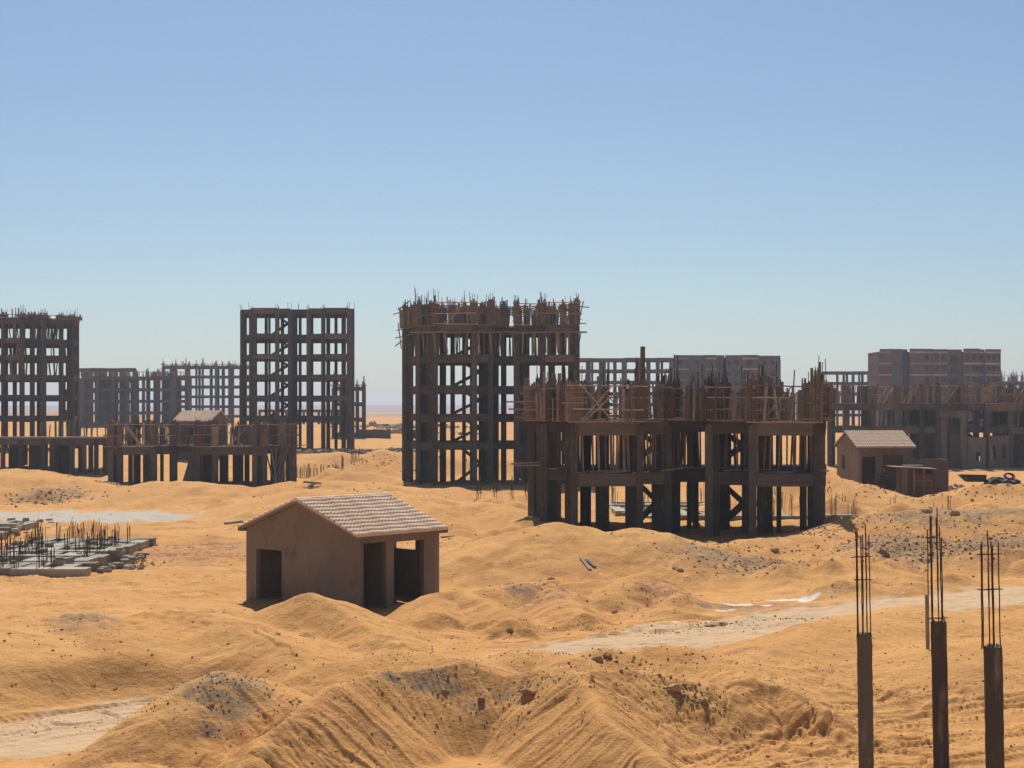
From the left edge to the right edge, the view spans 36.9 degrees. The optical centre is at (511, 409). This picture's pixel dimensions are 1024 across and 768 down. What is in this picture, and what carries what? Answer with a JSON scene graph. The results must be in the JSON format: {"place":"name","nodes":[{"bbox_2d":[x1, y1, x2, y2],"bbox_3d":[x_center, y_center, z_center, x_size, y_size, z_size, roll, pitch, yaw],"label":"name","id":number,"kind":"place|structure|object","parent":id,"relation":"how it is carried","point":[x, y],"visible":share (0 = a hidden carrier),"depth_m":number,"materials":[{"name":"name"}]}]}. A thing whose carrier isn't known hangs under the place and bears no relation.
{"place":"outdoors","nodes":[
{"label":"outdoors","id":0,"kind":"place"},
{"bbox_2d":[0,405,1023,767],"bbox_3d":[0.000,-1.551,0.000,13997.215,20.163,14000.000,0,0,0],"label":"ground","id":1,"kind":"structure","parent":0,"point":[202,583],"depth_m":48.49,"materials":[{"name":"sand"}]},
{"bbox_2d":[0,520,37,539],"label":"foundation","id":2,"kind":"object","parent":1,"relation":"on","point":[7,525],"visible":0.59,"depth_m":99.32,"materials":[{"name":"concrete"}]},
{"bbox_2d":[7,518,53,531],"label":"concrete debris","id":3,"kind":"object","parent":2,"relation":"on","point":[16,528],"visible":0.96,"depth_m":99.81,"materials":[{"name":"grey concrete"}]},
{"bbox_2d":[0,304,82,449],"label":"unfinished tower","id":4,"kind":"structure","parent":1,"relation":"on","point":[44,324],"depth_m":232.83,"materials":[{"name":"concrete"}]},
{"bbox_2d":[0,420,111,475],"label":"podium frame","id":5,"kind":"object","parent":1,"relation":"on","point":[62,452],"visible":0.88,"depth_m":180.27,"materials":[{"name":"concrete"}]},
{"bbox_2d":[0,521,155,577],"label":"foundation","id":6,"kind":"object","parent":1,"relation":"on","point":[87,561],"visible":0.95,"depth_m":77.96,"materials":[{"name":"concrete"}]},
{"bbox_2d":[0,536,122,564],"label":"concrete debris","id":7,"kind":"object","parent":6,"relation":"on","point":[59,560],"visible":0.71,"depth_m":79.39,"materials":[{"name":"grey concrete"}]},
{"bbox_2d":[79,368,135,422],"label":"distant building","id":8,"kind":"structure","parent":1,"relation":"on","point":[91,370],"depth_m":431.99,"materials":[{"name":"grey concrete"}]},
{"bbox_2d":[97,552,149,572],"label":"concrete debris","id":9,"kind":"object","parent":1,"relation":"on","point":[131,558],"visible":0.98,"depth_m":78.96,"materials":[{"name":"grey concrete"}]},
{"bbox_2d":[108,563,146,569],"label":"rubble pile","id":10,"kind":"object","parent":1,"relation":"on","point":[128,567],"visible":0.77,"depth_m":76.82,"materials":[{"name":"grey concrete"}]},
{"bbox_2d":[79,367,191,426],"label":"distant building","id":11,"kind":"structure","parent":1,"relation":"on","point":[129,401],"depth_m":401.99,"materials":[{"name":"grey concrete"}]},
{"bbox_2d":[173,410,229,459],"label":"plastered hut","id":12,"kind":"object","parent":1,"relation":"on","point":[189,416],"visible":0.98,"depth_m":203.70,"materials":[{"name":"paint"}]},
{"bbox_2d":[161,357,248,423],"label":"distant building","id":13,"kind":"structure","parent":1,"relation":"on","point":[199,387],"depth_m":473.49,"materials":[{"name":"grey concrete"}]},
{"bbox_2d":[103,417,310,485],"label":"unfinished building","id":14,"kind":"structure","parent":1,"relation":"on","point":[207,446],"depth_m":159.79,"materials":[{"name":"concrete"}]},
{"bbox_2d":[206,702,214,707],"bbox_3d":[-6.717,6.594,34.223,0.198,0.127,0.176,-17,-8,-15],"label":"rock","id":15,"kind":"object","parent":1,"relation":"on","point":[209,705],"visible":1,"depth_m":34.18,"materials":[{"name":"stone"}]},
{"bbox_2d":[224,520,242,524],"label":"timber beam","id":16,"kind":"structure","parent":1,"relation":"on","point":[233,522],"depth_m":106.55,"materials":[{"name":"brown wood"}]},
{"bbox_2d":[240,302,354,449],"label":"unfinished tower","id":17,"kind":"structure","parent":1,"relation":"on","point":[325,338],"depth_m":231.85,"materials":[{"name":"concrete"}]},
{"bbox_2d":[258,410,338,424],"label":"distant building","id":18,"kind":"structure","parent":1,"relation":"on","point":[286,413],"depth_m":439.99,"materials":[{"name":"grey concrete"}]},
{"bbox_2d":[303,481,321,486],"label":"log pile","id":19,"kind":"object","parent":1,"relation":"on","point":[312,484],"visible":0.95,"depth_m":127.92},
{"bbox_2d":[238,492,447,607],"bbox_3d":[-7.193,6.055,65.036,7.404,4.890,5.240,0,0,41],"label":"plastered hut","id":20,"kind":"object","parent":1,"relation":"on","point":[341,547],"visible":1,"depth_m":63.34,"materials":[{"name":"paint"}]},
{"bbox_2d":[297,448,398,453],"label":"rubble pile","id":21,"kind":"object","parent":1,"relation":"on","point":[309,451],"visible":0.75,"depth_m":213.34,"materials":[{"name":"grey concrete"}]},
{"bbox_2d":[331,376,365,437],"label":"distant building","id":22,"kind":"structure","parent":1,"relation":"on","point":[358,388],"depth_m":303.28,"materials":[{"name":"grey concrete"}]},
{"bbox_2d":[369,421,375,425],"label":"water tank","id":23,"kind":"object","parent":1,"relation":"on","point":[371,423],"visible":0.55,"depth_m":415.00,"materials":[{"name":"concrete"}]},
{"bbox_2d":[357,429,390,438],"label":"boundary wall","id":24,"kind":"structure","parent":1,"relation":"on","point":[374,433],"depth_m":300.00,"materials":[{"name":"concrete"}]},
{"bbox_2d":[313,423,469,428],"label":"rubble pile","id":25,"kind":"object","parent":1,"relation":"on","point":[399,426],"visible":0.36,"depth_m":376.49,"materials":[{"name":"grey concrete"}]},
{"bbox_2d":[357,447,439,451],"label":"rubble pile","id":26,"kind":"object","parent":1,"relation":"on","point":[393,449],"visible":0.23,"depth_m":217.51,"materials":[{"name":"grey concrete"}]},
{"bbox_2d":[338,428,478,434],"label":"rubble pile","id":27,"kind":"object","parent":1,"relation":"on","point":[395,430],"visible":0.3,"depth_m":327.47,"materials":[{"name":"stone"}]},
{"bbox_2d":[478,696,484,701],"bbox_3d":[-0.726,6.760,35.814,0.167,0.174,0.224,0,0,-12],"label":"rock","id":28,"kind":"object","parent":1,"relation":"on","point":[481,698],"visible":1,"depth_m":35.73,"materials":[{"name":"stone"}]},
{"bbox_2d":[393,287,588,485],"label":"unfinished tower","id":29,"kind":"structure","parent":1,"relation":"on","point":[428,330],"depth_m":163.20,"materials":[{"name":"concrete"}]},
{"bbox_2d":[474,476,527,501],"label":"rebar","id":30,"kind":"object","parent":1,"relation":"on","point":[495,487],"visible":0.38,"depth_m":126.21,"materials":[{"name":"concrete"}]},
{"bbox_2d":[0,454,1023,767],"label":"scattered stones","id":31,"kind":"object","parent":1,"relation":"on","point":[686,686],"visible":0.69,"depth_m":54.62,"materials":[{"name":"brown stone"}]},
{"bbox_2d":[520,688,535,695],"bbox_3d":[0.378,6.564,35.724,0.448,0.164,0.357,5,-13,34],"label":"rock","id":32,"kind":"object","parent":1,"relation":"on","point":[528,691],"visible":1,"depth_m":35.59,"materials":[{"name":"stone"}]},
{"bbox_2d":[579,557,591,569],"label":"plank","id":33,"kind":"object","parent":1,"relation":"on","point":[585,563],"visible":1,"depth_m":69.53,"materials":[{"name":"grey wood"}]},
{"bbox_2d":[585,559,596,566],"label":"plank","id":34,"kind":"object","parent":1,"relation":"on","point":[590,563],"visible":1,"depth_m":69.64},
{"bbox_2d":[591,654,602,661],"bbox_3d":[2.349,6.906,42.397,0.349,0.275,0.312,6,8,21],"label":"rock","id":35,"kind":"object","parent":1,"relation":"on","point":[595,657],"visible":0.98,"depth_m":42.31,"materials":[{"name":"stone"}]},
{"bbox_2d":[603,652,611,659],"bbox_3d":[2.689,6.857,42.697,0.235,0.217,0.305,0,0,32],"label":"rock","id":36,"kind":"object","parent":1,"relation":"on","point":[607,655],"visible":1,"depth_m":42.59,"materials":[{"name":"stone"}]},
{"bbox_2d":[580,358,673,418],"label":"distant building","id":37,"kind":"structure","parent":1,"relation":"on","point":[589,371],"depth_m":413.49,"materials":[{"name":"concrete"}]},
{"bbox_2d":[505,346,838,538],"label":"unfinished building","id":38,"kind":"structure","parent":1,"relation":"on","point":[762,408],"depth_m":94.92,"materials":[{"name":"concrete"}]},
{"bbox_2d":[666,684,681,692],"bbox_3d":[3.886,6.746,37.114,0.393,0.250,0.290,10,-12,-10],"label":"rock","id":39,"kind":"object","parent":1,"relation":"on","point":[675,687],"visible":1,"depth_m":37.01,"materials":[{"name":"stone"}]},
{"bbox_2d":[672,566,683,571],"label":"rock","id":40,"kind":"object","parent":1,"relation":"on","point":[676,568],"visible":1,"depth_m":69.65,"materials":[{"name":"stone"}]},
{"bbox_2d":[697,699,707,704],"bbox_3d":[4.568,7.009,36.834,0.265,0.176,0.173,0,-2,18],"label":"rock","id":41,"kind":"object","parent":1,"relation":"on","point":[703,701],"visible":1,"depth_m":36.76,"materials":[{"name":"stone"}]},
{"bbox_2d":[705,622,722,626],"bbox_3d":[7.345,7.885,56.001,0.637,0.232,0.535,5,5,-5],"label":"rock","id":42,"kind":"object","parent":1,"relation":"on","point":[713,624],"visible":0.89,"depth_m":55.85,"materials":[{"name":"stone"}]},
{"bbox_2d":[669,355,779,417],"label":"brick building","id":43,"kind":"structure","parent":1,"relation":"on","point":[688,365],"depth_m":430.74,"materials":[{"name":"brick"}]},
{"bbox_2d":[609,482,856,520],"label":"foundation","id":44,"kind":"object","parent":1,"relation":"on","point":[617,508],"visible":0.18,"depth_m":113.47,"materials":[{"name":"concrete"}]},
{"bbox_2d":[770,547,778,551],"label":"rock","id":45,"kind":"object","parent":1,"relation":"on","point":[773,549],"visible":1,"depth_m":78.92,"materials":[{"name":"stone"}]},
{"bbox_2d":[821,371,867,425],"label":"distant building","id":46,"kind":"structure","parent":1,"relation":"on","point":[837,383],"depth_m":441.99,"materials":[{"name":"grey concrete"}]},
{"bbox_2d":[853,525,873,767],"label":"concrete column","id":47,"kind":"structure","parent":1,"relation":"on","point":[865,705],"depth_m":29.94,"materials":[{"name":"concrete"}]},
{"bbox_2d":[834,430,915,488],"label":"plastered hut","id":48,"kind":"object","parent":1,"relation":"on","point":[864,456],"visible":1,"depth_m":134.07,"materials":[{"name":"paint"}]},
{"bbox_2d":[883,455,902,488],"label":"door panel","id":49,"kind":"structure","parent":48,"relation":"in","point":[891,460],"depth_m":133.26,"materials":[{"name":"brown wood"}]},
{"bbox_2d":[878,549,889,556],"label":"rock","id":50,"kind":"object","parent":1,"relation":"on","point":[884,552],"visible":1,"depth_m":76.07,"materials":[{"name":"stone"}]},
{"bbox_2d":[875,468,895,489],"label":"shrub","id":51,"kind":"object","parent":1,"relation":"on","point":[885,480],"visible":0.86,"depth_m":130.81,"materials":[{"name":"green plant"}]},
{"bbox_2d":[886,465,935,497],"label":"rusty shed","id":52,"kind":"structure","parent":1,"relation":"on","point":[917,482],"depth_m":126.00,"materials":[{"name":"metal"}]},
{"bbox_2d":[827,380,1023,469],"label":"unfinished building","id":53,"kind":"structure","parent":1,"relation":"on","point":[930,428],"depth_m":207.20,"materials":[{"name":"concrete"}]},
{"bbox_2d":[921,506,932,512],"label":"rock","id":54,"kind":"object","parent":1,"relation":"on","point":[928,509],"visible":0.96,"depth_m":88.16,"materials":[{"name":"stone"}]},
{"bbox_2d":[911,458,948,493],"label":"block wall","id":55,"kind":"structure","parent":1,"relation":"on","point":[941,476],"depth_m":129.50,"materials":[{"name":"brown concrete"}]},
{"bbox_2d":[868,349,1000,425],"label":"brick building","id":56,"kind":"structure","parent":1,"relation":"on","point":[959,367],"depth_m":408.20,"materials":[{"name":"brick"}]},
{"bbox_2d":[925,508,948,767],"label":"concrete column","id":57,"kind":"structure","parent":1,"relation":"on","point":[939,662],"depth_m":29.44,"materials":[{"name":"concrete"}]},
{"bbox_2d":[947,494,950,508],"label":"rebar cluster","id":58,"kind":"object","parent":1,"relation":"on","point":[948,501],"visible":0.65,"depth_m":103.98,"materials":[{"name":"metal"}]},
{"bbox_2d":[949,509,959,515],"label":"rock","id":59,"kind":"object","parent":1,"relation":"on","point":[953,512],"visible":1,"depth_m":87.71,"materials":[{"name":"stone"}]},
{"bbox_2d":[949,483,964,490],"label":"rubble pile","id":60,"kind":"object","parent":1,"relation":"on","point":[951,487],"visible":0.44,"depth_m":149.84,"materials":[{"name":"grey concrete"}]},
{"bbox_2d":[957,474,986,481],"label":"metal trough","id":61,"kind":"object","parent":1,"relation":"on","point":[972,478],"visible":1,"depth_m":123.95,"materials":[{"name":"metal"}]},
{"bbox_2d":[976,530,1004,767],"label":"concrete column","id":62,"kind":"structure","parent":1,"relation":"on","point":[994,706],"depth_m":27.43,"materials":[{"name":"concrete"}]},
{"bbox_2d":[983,477,1004,484],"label":"tarpaulin heap","id":63,"kind":"object","parent":1,"relation":"on","point":[994,480],"visible":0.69,"depth_m":123.03,"materials":[{"name":"fabric"}]},
{"bbox_2d":[1001,479,1020,484],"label":"tarpaulin heap","id":64,"kind":"object","parent":1,"relation":"on","point":[1013,481],"visible":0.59,"depth_m":122.54,"materials":[{"name":"fabric"}]},
{"bbox_2d":[1003,473,1014,479],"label":"hose coil","id":65,"kind":"object","parent":64,"relation":"on","point":[1012,475],"visible":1,"depth_m":122.20,"materials":[{"name":"black rubber"}]},
{"bbox_2d":[1001,370,1023,387],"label":"distant building","id":66,"kind":"structure","parent":1,"relation":"on","point":[1014,380],"depth_m":429.99,"materials":[{"name":"grey concrete"}]},
{"bbox_2d":[0,584,1023,760],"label":"dirt road","id":67,"kind":"structure","parent":0,"point":[63,737],"depth_m":52.37,"materials":[{"name":"beige sand"}]},
{"bbox_2d":[0,0,1023,406],"label":"sky","id":68,"kind":"structure","parent":0,"point":[839,182],"materials":[{"name":"blue"}]}
]}

